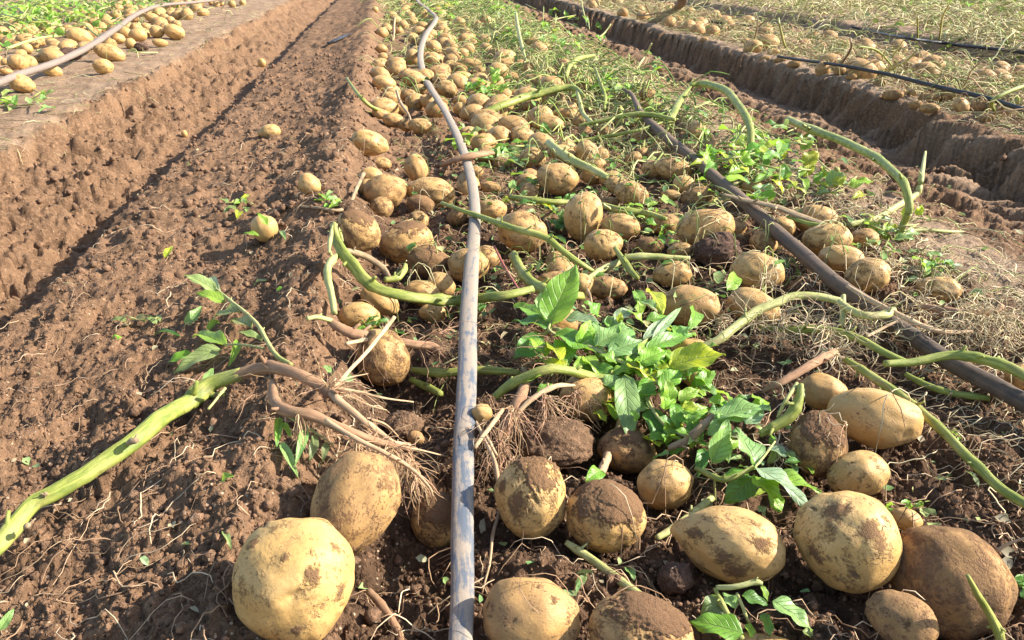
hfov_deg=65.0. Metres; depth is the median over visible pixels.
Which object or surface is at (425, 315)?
potato
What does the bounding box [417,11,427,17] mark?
potato
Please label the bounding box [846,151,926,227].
potato stalk
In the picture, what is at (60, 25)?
withered stalk
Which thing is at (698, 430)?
potato stalk
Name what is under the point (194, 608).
leaf litter
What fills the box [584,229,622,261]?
potato
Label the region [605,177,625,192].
potato
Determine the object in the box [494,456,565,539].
potato
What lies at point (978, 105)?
potato
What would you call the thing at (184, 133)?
potato
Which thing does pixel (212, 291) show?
potato shoot
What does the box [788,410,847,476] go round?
potato
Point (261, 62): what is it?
potato
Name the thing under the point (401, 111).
potato
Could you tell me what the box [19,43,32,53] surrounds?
potato
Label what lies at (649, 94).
potato
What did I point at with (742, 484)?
potato plant
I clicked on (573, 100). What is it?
potato
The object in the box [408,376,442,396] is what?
potato stalk
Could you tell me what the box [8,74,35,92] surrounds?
potato
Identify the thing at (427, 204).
potato
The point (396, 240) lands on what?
potato
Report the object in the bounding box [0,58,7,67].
potato
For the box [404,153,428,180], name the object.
potato
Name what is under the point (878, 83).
potato
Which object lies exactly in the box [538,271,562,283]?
potato
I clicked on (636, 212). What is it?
potato stalk
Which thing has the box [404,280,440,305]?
potato
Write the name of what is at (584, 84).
potato
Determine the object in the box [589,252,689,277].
potato stalk
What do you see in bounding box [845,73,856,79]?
potato
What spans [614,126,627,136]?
potato
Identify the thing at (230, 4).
potato
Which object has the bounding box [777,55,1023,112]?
irrigation line
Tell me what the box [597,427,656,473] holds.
potato
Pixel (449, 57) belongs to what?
potato
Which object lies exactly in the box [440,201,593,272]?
potato stalk
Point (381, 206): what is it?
potato
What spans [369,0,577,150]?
potato mass
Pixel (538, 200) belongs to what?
potato stalk
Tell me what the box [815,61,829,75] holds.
potato
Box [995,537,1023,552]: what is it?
root
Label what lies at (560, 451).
soil clod
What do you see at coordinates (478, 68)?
potato
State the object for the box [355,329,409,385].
potato
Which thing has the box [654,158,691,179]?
potato
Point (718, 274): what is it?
leaf litter
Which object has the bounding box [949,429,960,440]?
fallen leaf
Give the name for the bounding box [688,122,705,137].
potato
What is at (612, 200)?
potato
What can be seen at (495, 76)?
leafy clump
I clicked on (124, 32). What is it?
potato
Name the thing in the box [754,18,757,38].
withered stalk
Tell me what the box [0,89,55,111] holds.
leafy clump
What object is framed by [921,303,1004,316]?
root
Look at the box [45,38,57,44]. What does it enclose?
potato
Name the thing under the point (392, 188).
potato
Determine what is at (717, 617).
potato plant
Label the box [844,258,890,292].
potato
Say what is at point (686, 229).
potato
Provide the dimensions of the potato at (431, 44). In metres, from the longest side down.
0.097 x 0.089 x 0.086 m
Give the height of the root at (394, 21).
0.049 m
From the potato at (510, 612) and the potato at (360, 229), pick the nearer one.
the potato at (510, 612)
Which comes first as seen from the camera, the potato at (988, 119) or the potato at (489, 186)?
the potato at (489, 186)
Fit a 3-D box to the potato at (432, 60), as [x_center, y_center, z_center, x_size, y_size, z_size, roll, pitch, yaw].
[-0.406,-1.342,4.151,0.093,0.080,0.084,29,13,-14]
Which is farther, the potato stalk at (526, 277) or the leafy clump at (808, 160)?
the leafy clump at (808, 160)
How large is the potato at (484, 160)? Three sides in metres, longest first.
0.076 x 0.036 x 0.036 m
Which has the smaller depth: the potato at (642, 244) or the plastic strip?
the potato at (642, 244)
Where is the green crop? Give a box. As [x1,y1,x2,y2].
[905,0,1023,10]
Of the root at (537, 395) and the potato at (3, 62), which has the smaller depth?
the root at (537, 395)
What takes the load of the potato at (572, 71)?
on the soil ground
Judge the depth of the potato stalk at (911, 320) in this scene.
1.12 m
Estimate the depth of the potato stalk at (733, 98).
2.26 m
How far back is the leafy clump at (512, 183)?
1.95 m
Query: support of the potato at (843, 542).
on the soil ground
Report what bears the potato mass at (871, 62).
on the soil ground
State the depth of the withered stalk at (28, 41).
4.22 m
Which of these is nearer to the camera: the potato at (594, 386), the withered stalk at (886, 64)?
the potato at (594, 386)
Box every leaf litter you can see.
[0,0,215,51]
[11,137,347,611]
[345,167,1013,601]
[383,0,874,205]
[394,113,982,363]
[571,91,1022,558]
[597,0,1023,117]
[697,0,1023,66]
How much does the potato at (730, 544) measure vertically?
0.069 m
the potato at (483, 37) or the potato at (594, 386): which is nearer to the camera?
the potato at (594, 386)
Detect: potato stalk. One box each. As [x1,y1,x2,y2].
[0,315,447,555]
[306,250,482,393]
[327,222,534,305]
[346,77,389,112]
[408,366,519,376]
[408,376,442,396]
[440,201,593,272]
[485,84,585,111]
[493,245,518,288]
[493,364,629,399]
[508,194,568,204]
[508,250,584,299]
[515,12,526,60]
[545,138,609,179]
[548,96,565,106]
[557,121,665,143]
[564,54,595,79]
[564,540,641,591]
[576,90,597,126]
[579,111,675,126]
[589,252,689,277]
[594,67,606,110]
[601,202,666,220]
[613,246,639,279]
[654,494,714,540]
[661,86,691,130]
[668,413,714,449]
[690,79,757,173]
[703,292,839,347]
[722,193,825,222]
[758,324,905,359]
[758,382,804,436]
[784,116,913,233]
[786,215,826,226]
[836,298,896,319]
[839,294,845,327]
[843,357,1023,507]
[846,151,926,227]
[846,284,973,334]
[882,345,1023,380]
[903,228,963,232]
[904,372,989,400]
[965,574,1005,639]
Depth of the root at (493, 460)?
0.83 m
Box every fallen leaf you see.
[0,608,13,629]
[140,556,148,564]
[154,328,180,336]
[163,246,172,257]
[184,306,201,325]
[219,472,233,482]
[222,531,231,549]
[243,231,258,235]
[257,213,268,224]
[279,230,285,239]
[323,365,332,374]
[575,573,586,585]
[625,567,635,580]
[851,191,866,199]
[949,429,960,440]
[966,471,978,486]
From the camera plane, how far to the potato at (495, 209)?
1.74 m
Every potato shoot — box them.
[168,274,293,373]
[274,417,332,476]
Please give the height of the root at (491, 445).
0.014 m
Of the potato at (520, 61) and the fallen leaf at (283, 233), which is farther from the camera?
the potato at (520, 61)
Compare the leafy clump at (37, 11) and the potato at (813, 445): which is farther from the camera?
the leafy clump at (37, 11)
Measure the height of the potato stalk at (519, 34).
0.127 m
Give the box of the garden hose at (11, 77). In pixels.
[0,0,219,85]
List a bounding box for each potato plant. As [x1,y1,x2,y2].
[512,264,769,482]
[670,394,821,516]
[690,577,812,639]
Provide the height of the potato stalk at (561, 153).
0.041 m
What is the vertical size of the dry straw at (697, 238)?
0.152 m
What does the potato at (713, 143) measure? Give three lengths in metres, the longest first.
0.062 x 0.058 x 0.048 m
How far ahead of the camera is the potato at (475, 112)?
2.73 m
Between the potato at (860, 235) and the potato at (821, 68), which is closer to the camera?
the potato at (860, 235)
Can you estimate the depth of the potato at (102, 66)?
3.48 m
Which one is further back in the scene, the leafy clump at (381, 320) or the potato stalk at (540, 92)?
the potato stalk at (540, 92)
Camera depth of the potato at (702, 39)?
4.49 m
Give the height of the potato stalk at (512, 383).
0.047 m
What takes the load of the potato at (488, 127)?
on the soil ground
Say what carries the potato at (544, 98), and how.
on the soil ground
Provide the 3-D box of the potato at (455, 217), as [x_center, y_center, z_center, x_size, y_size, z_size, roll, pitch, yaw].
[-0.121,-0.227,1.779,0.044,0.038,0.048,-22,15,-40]
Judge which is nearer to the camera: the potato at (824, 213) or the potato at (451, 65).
the potato at (824, 213)
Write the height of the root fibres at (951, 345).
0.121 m
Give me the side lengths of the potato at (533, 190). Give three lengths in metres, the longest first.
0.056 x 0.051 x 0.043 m
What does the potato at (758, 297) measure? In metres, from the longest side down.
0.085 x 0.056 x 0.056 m
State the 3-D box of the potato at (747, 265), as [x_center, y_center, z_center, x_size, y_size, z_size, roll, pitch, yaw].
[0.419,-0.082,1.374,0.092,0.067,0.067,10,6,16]
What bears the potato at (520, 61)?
on the soil ground
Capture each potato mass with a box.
[0,0,219,69]
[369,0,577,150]
[585,0,1023,87]
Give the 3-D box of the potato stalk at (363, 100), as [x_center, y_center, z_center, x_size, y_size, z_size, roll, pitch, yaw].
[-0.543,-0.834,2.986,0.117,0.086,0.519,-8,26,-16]
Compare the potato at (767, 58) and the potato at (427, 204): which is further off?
the potato at (767, 58)
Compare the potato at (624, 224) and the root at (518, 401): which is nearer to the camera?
the root at (518, 401)
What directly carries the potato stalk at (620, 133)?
on the soil ground
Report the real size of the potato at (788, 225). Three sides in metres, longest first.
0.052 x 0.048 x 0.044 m
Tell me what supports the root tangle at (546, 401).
on the soil ground
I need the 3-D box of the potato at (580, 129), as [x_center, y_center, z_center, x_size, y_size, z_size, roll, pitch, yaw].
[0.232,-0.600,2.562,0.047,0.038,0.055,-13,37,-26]
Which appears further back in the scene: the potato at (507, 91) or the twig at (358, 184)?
the potato at (507, 91)
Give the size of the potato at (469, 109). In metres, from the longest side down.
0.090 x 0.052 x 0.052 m
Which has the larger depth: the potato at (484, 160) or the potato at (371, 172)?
the potato at (484, 160)
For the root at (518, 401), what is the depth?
0.97 m
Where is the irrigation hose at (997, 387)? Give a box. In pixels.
[622,88,1023,412]
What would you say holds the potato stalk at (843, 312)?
hanging from the potato stalk at (883, 314)
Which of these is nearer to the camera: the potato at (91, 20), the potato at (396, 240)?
the potato at (396, 240)
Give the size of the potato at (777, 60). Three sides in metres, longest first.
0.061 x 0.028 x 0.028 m
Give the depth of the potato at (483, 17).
6.08 m
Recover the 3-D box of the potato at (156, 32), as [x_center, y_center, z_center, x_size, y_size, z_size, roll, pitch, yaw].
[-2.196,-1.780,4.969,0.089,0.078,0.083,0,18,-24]
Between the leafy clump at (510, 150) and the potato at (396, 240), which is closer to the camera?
the potato at (396, 240)
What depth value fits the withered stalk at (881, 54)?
3.20 m
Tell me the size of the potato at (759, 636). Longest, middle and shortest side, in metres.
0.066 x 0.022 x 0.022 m
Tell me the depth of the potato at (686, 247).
1.51 m
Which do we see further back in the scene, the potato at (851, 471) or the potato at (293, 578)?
the potato at (851, 471)
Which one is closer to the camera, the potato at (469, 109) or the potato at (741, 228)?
the potato at (741, 228)
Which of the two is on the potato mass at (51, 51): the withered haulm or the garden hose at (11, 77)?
the garden hose at (11, 77)
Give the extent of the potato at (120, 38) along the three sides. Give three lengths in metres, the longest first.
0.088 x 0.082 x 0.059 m
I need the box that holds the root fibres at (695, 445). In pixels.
[295,121,1023,639]
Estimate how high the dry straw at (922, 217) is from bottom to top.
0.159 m
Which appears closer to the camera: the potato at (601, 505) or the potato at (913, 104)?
the potato at (601, 505)
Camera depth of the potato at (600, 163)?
2.11 m
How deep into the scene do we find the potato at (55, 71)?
3.43 m
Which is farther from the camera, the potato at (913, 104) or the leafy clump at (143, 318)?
the potato at (913, 104)
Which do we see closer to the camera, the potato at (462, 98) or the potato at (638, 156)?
the potato at (638, 156)
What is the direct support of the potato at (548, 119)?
on the soil ground
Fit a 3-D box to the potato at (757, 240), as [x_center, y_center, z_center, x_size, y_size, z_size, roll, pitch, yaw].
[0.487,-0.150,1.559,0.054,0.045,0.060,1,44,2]
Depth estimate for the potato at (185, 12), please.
6.24 m
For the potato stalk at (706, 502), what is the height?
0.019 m
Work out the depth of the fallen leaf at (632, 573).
0.76 m
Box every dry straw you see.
[0,0,238,57]
[357,0,881,233]
[381,102,1018,411]
[558,0,1023,127]
[618,98,1023,347]
[653,0,1023,64]
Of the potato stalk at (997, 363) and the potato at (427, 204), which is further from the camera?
the potato at (427, 204)
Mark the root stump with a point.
(605, 461)
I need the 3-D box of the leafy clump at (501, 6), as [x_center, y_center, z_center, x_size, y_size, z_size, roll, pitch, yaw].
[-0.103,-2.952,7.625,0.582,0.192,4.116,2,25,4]
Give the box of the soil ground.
[0,0,1023,639]
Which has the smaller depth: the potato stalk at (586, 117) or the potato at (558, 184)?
the potato at (558, 184)
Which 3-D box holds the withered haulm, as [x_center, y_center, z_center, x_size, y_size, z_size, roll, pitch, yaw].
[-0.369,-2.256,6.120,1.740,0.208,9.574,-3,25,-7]
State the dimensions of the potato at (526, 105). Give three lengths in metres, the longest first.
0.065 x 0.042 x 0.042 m
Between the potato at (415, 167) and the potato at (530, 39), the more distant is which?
the potato at (530, 39)
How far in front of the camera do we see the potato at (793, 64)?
3.54 m
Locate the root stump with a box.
[598,418,621,478]
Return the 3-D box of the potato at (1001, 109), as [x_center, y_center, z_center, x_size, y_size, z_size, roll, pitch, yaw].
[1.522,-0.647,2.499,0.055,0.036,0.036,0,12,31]
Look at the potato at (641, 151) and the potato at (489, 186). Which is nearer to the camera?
the potato at (489, 186)
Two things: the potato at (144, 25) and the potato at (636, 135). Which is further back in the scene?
the potato at (144, 25)
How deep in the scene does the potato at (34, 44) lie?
4.35 m
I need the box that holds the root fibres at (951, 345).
[618,131,1023,561]
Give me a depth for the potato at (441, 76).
3.56 m
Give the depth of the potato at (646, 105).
2.79 m
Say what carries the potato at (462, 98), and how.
on the soil ground
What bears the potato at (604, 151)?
on the soil ground
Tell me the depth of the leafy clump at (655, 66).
3.87 m
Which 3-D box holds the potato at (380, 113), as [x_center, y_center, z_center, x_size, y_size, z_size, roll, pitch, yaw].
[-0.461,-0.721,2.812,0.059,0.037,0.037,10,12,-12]
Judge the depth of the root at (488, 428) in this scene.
0.92 m
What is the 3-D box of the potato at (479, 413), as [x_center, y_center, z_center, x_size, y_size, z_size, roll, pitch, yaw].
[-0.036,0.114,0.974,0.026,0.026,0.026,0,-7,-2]
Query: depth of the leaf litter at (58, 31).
5.53 m
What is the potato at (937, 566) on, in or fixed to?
on the soil ground
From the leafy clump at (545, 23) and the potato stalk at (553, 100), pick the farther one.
the leafy clump at (545, 23)
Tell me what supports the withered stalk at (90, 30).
on the soil ground
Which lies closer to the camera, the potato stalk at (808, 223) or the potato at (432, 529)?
the potato at (432, 529)
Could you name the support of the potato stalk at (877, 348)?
on the soil ground
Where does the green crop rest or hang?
on the soil ground
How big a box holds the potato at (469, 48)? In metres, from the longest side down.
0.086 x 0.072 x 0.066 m
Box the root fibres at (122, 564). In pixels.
[0,121,377,639]
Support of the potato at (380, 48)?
on the soil ground
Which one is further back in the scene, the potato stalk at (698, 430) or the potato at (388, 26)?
the potato at (388, 26)
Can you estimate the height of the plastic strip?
0.027 m
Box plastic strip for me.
[326,33,350,43]
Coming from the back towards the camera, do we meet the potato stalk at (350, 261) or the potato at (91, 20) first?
the potato at (91, 20)
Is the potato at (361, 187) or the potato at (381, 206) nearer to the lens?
the potato at (381, 206)
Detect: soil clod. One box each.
[59,47,81,60]
[133,42,148,51]
[334,199,363,213]
[384,410,424,442]
[517,415,595,469]
[630,290,652,311]
[656,561,694,594]
[692,232,741,269]
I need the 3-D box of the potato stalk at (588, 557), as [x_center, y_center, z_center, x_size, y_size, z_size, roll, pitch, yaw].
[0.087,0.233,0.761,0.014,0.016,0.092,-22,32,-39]
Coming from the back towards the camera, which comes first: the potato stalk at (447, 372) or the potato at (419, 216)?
the potato at (419, 216)
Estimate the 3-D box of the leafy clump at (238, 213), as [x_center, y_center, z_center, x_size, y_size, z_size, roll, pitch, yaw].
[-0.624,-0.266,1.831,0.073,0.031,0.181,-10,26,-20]
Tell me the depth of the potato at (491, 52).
4.30 m
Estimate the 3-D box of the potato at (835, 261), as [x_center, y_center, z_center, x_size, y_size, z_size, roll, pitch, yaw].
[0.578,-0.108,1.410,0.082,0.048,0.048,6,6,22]
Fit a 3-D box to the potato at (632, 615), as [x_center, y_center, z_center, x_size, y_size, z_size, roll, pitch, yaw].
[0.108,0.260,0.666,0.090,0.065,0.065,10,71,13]
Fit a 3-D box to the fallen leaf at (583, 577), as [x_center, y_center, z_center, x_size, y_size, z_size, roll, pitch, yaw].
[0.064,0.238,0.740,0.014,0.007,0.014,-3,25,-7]
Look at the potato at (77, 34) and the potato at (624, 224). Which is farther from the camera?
the potato at (77, 34)
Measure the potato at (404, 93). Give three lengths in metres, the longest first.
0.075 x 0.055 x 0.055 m
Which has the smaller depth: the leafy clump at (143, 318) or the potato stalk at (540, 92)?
the leafy clump at (143, 318)
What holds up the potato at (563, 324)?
on the soil ground
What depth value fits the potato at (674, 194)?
1.86 m
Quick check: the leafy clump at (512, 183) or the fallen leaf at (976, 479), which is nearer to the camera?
the fallen leaf at (976, 479)
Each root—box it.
[366,588,408,639]
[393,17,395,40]
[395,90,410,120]
[421,458,451,481]
[441,150,494,166]
[473,408,503,448]
[475,421,499,595]
[477,427,497,455]
[495,382,529,441]
[514,383,574,423]
[762,348,838,391]
[865,320,897,337]
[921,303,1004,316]
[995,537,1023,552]
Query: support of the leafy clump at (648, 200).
on the soil ground
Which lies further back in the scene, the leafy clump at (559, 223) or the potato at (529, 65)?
the potato at (529, 65)
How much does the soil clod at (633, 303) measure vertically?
0.038 m
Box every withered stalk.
[5,35,61,49]
[14,5,61,26]
[79,17,98,36]
[126,50,157,52]
[581,0,587,26]
[630,8,669,15]
[637,43,651,67]
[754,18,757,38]
[778,18,790,52]
[831,37,852,69]
[857,46,894,69]
[885,39,903,65]
[885,49,917,70]
[917,17,918,37]
[938,4,948,40]
[966,61,981,82]
[989,84,1023,113]
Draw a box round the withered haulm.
[355,0,804,185]
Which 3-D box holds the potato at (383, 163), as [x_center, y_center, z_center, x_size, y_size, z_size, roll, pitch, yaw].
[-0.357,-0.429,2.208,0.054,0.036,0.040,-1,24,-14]
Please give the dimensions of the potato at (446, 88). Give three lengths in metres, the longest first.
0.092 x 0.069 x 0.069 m
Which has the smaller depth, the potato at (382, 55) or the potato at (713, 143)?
the potato at (713, 143)
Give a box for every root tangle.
[441,301,648,490]
[698,251,1023,474]
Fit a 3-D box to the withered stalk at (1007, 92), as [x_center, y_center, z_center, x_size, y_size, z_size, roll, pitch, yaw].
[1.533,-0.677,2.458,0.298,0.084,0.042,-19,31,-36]
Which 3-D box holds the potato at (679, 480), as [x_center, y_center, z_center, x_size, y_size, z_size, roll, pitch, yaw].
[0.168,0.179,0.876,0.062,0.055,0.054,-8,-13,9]
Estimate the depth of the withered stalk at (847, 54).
3.14 m
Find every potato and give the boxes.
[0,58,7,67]
[0,68,12,74]
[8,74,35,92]
[12,49,26,55]
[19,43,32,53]
[22,24,41,34]
[29,41,38,48]
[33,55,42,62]
[43,66,62,76]
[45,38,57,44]
[66,27,93,42]
[87,18,100,26]
[92,58,113,73]
[93,43,125,60]
[110,33,125,43]
[117,28,129,37]
[123,4,138,10]
[123,13,138,21]
[125,38,135,48]
[128,27,146,40]
[141,22,150,29]
[144,13,157,21]
[149,26,163,37]
[152,39,167,46]
[163,24,184,39]
[180,8,192,19]
[181,130,187,136]
[228,0,235,7]
[232,517,354,639]
[239,0,245,4]
[251,214,277,241]
[257,58,265,66]
[257,124,280,137]
[298,173,320,194]
[310,451,400,554]
[336,208,380,251]
[338,302,379,330]
[350,129,388,155]
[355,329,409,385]
[358,179,368,195]
[359,167,382,179]
[360,288,398,315]
[363,174,405,207]
[369,197,393,217]
[372,75,395,91]
[372,108,387,118]
[375,44,387,52]
[375,157,391,169]
[378,52,387,58]
[379,220,433,264]
[381,23,391,32]
[381,91,397,102]
[383,113,403,127]
[397,103,407,114]
[398,118,410,130]
[400,89,415,101]
[402,71,424,86]
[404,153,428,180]
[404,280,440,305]
[405,49,417,64]
[406,177,454,207]
[407,194,434,213]
[407,244,448,276]
[407,431,424,444]
[408,118,431,133]
[408,211,428,226]
[411,84,426,94]
[411,492,450,547]
[416,21,428,28]
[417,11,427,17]
[419,94,433,107]
[419,304,445,322]
[425,52,441,66]
[426,40,441,53]
[428,272,455,295]
[429,65,447,75]
[432,73,447,83]
[436,80,457,97]
[437,32,453,39]
[443,54,457,62]
[446,210,467,225]
[447,248,489,281]
[449,62,467,72]
[453,51,461,57]
[453,95,467,103]
[453,102,465,115]
[454,71,470,77]
[456,174,479,196]
[457,58,482,69]
[459,104,482,119]
[460,43,474,54]
[464,166,483,177]
[468,109,502,123]
[471,404,491,422]
[472,66,484,73]
[477,35,490,42]
[477,150,496,162]
[478,145,491,149]
[479,15,490,25]
[479,245,500,266]
[480,199,506,222]
[481,181,500,193]
[482,125,494,132]
[483,577,579,639]
[489,48,502,58]
[493,157,510,170]
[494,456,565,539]
[496,58,513,67]
[496,88,511,97]
[498,115,529,130]
[498,210,547,251]
[506,72,518,81]
[514,59,523,67]
[516,173,538,188]
[518,183,538,196]
[519,147,545,168]
[520,168,536,176]
[522,100,538,110]
[523,63,536,72]
[523,74,544,86]
[525,37,541,44]
[532,114,563,131]
[535,309,577,337]
[537,163,578,195]
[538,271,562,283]
[539,67,556,75]
[541,93,568,108]
[545,251,566,264]
[547,260,573,272]
[548,144,575,162]
[553,108,578,120]
[555,59,568,70]
[558,138,575,150]
[559,376,614,422]
[563,191,602,240]
[566,479,646,552]
[568,69,580,77]
[568,94,581,105]
[573,115,585,125]
[576,140,597,160]
[577,126,591,133]
[578,273,593,297]
[580,75,592,89]
[580,167,602,184]
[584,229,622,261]
[586,158,606,170]
[588,590,693,639]
[592,276,627,299]
[596,126,612,134]
[597,147,608,159]
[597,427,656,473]
[599,170,622,186]
[599,197,619,204]
[601,213,639,239]
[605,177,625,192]
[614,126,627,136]
[614,181,648,206]
[615,119,628,126]
[625,151,641,164]
[629,117,639,128]
[630,132,648,142]
[636,237,663,252]
[637,147,650,156]
[637,459,693,509]
[639,101,659,111]
[640,87,655,100]
[641,160,659,177]
[647,149,669,157]
[650,214,678,233]
[652,261,691,286]
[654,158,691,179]
[661,190,680,200]
[663,285,721,326]
[667,242,691,255]
[670,505,785,583]
[672,338,711,351]
[673,175,696,195]
[676,209,734,244]
[681,186,713,208]
[683,367,704,389]
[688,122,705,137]
[698,141,719,154]
[700,37,707,42]
[725,632,787,639]
[726,287,780,325]
[730,251,784,291]
[732,218,746,237]
[742,179,761,193]
[749,230,777,254]
[758,56,770,60]
[767,48,778,54]
[773,58,786,62]
[773,216,795,234]
[787,60,800,67]
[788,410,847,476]
[792,204,839,232]
[793,490,902,593]
[801,223,852,254]
[801,373,847,409]
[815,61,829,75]
[817,245,864,271]
[826,388,923,448]
[826,450,890,495]
[833,66,845,74]
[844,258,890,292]
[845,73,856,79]
[852,228,879,248]
[865,589,938,639]
[873,79,886,85]
[882,89,903,99]
[890,525,1017,639]
[892,507,922,529]
[907,89,916,96]
[908,100,922,108]
[915,276,962,303]
[917,93,940,102]
[919,103,939,112]
[937,90,956,101]
[952,97,969,113]
[969,100,989,111]
[976,114,994,122]
[992,106,1010,116]
[1004,364,1023,389]
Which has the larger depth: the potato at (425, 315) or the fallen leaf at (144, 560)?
the potato at (425, 315)
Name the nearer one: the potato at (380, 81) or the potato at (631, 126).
the potato at (631, 126)
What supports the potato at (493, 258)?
on the soil ground
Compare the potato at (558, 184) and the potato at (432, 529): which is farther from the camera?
the potato at (558, 184)
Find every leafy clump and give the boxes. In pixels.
[0,0,91,34]
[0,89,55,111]
[61,0,123,26]
[112,314,161,325]
[219,194,253,218]
[314,190,341,207]
[357,315,406,335]
[422,0,464,18]
[442,122,486,148]
[451,287,489,310]
[464,67,512,98]
[468,122,550,173]
[470,0,535,26]
[493,24,531,48]
[500,171,553,212]
[523,6,605,48]
[544,193,576,249]
[586,65,642,100]
[623,196,657,233]
[637,210,678,249]
[641,50,664,71]
[682,110,830,200]
[794,166,872,195]
[839,205,923,251]
[884,487,927,513]
[888,245,944,278]
[921,259,962,271]
[1015,574,1023,597]
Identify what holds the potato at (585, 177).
on the soil ground
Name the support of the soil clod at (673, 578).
on the soil ground
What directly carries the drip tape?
on the soil ground
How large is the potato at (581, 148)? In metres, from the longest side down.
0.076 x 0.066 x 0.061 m
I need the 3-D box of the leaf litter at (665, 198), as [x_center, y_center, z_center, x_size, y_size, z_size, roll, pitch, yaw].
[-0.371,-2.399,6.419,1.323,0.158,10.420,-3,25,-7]
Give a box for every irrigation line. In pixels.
[708,20,760,27]
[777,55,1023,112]
[851,26,1023,53]
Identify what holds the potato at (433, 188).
on the soil ground
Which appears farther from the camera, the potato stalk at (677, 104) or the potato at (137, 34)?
the potato at (137, 34)
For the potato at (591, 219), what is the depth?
1.66 m
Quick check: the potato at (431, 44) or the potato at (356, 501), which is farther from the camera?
the potato at (431, 44)
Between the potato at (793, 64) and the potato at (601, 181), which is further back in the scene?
the potato at (793, 64)
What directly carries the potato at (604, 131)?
on the soil ground
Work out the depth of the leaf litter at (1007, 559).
0.87 m
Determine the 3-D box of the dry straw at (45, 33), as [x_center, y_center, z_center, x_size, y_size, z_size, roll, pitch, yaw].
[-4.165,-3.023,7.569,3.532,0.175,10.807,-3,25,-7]
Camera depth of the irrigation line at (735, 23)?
5.30 m
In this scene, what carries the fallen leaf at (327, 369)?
on the soil ground
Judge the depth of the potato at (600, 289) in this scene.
1.38 m
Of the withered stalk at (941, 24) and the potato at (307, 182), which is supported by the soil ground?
the potato at (307, 182)
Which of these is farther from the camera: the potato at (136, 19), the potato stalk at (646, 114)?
the potato at (136, 19)
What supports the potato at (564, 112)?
on the soil ground
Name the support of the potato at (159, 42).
on the soil ground
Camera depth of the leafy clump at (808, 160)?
1.96 m
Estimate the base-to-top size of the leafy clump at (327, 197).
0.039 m
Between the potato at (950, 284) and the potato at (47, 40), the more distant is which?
the potato at (47, 40)
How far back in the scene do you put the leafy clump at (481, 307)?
1.31 m
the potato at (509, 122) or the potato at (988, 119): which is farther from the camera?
the potato at (509, 122)
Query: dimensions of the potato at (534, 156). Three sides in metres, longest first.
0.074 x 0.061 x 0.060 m
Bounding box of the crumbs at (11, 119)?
[0,3,282,163]
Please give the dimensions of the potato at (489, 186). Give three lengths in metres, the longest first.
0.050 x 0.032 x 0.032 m
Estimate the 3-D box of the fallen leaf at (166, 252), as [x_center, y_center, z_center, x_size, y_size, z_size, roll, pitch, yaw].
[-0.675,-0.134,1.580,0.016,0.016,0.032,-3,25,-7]
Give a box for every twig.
[299,172,365,213]
[586,288,592,301]
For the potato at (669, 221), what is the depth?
1.67 m
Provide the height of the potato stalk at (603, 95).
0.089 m
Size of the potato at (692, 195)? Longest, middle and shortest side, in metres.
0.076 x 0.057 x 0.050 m
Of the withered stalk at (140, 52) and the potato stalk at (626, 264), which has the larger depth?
the withered stalk at (140, 52)
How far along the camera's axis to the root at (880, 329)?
1.12 m
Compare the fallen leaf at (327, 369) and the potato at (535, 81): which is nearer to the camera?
the fallen leaf at (327, 369)
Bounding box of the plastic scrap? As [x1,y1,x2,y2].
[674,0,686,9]
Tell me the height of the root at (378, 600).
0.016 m
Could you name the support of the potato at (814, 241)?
on the soil ground
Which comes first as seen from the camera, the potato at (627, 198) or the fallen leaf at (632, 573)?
the fallen leaf at (632, 573)
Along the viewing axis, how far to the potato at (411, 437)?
0.96 m
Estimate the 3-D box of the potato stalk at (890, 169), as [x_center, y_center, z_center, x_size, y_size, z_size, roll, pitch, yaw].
[0.814,-0.442,2.031,0.054,0.113,1.173,2,25,5]
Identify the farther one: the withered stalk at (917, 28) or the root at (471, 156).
the withered stalk at (917, 28)
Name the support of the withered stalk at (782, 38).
on the soil ground
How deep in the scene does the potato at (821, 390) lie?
1.01 m
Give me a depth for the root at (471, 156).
2.09 m
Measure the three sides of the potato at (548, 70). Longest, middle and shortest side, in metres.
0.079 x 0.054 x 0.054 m
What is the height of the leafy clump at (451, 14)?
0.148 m
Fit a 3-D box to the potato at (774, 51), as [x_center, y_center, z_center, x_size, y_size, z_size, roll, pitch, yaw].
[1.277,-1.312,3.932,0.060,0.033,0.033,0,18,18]
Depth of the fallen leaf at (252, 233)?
1.54 m
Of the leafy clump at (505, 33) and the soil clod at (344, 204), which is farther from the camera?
the leafy clump at (505, 33)
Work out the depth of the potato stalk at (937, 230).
1.56 m
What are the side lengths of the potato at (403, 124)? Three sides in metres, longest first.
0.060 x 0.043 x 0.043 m
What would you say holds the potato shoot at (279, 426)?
on the soil ground
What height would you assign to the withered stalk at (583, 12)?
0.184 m
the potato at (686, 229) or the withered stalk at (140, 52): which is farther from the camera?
the withered stalk at (140, 52)
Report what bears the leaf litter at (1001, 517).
on the soil ground

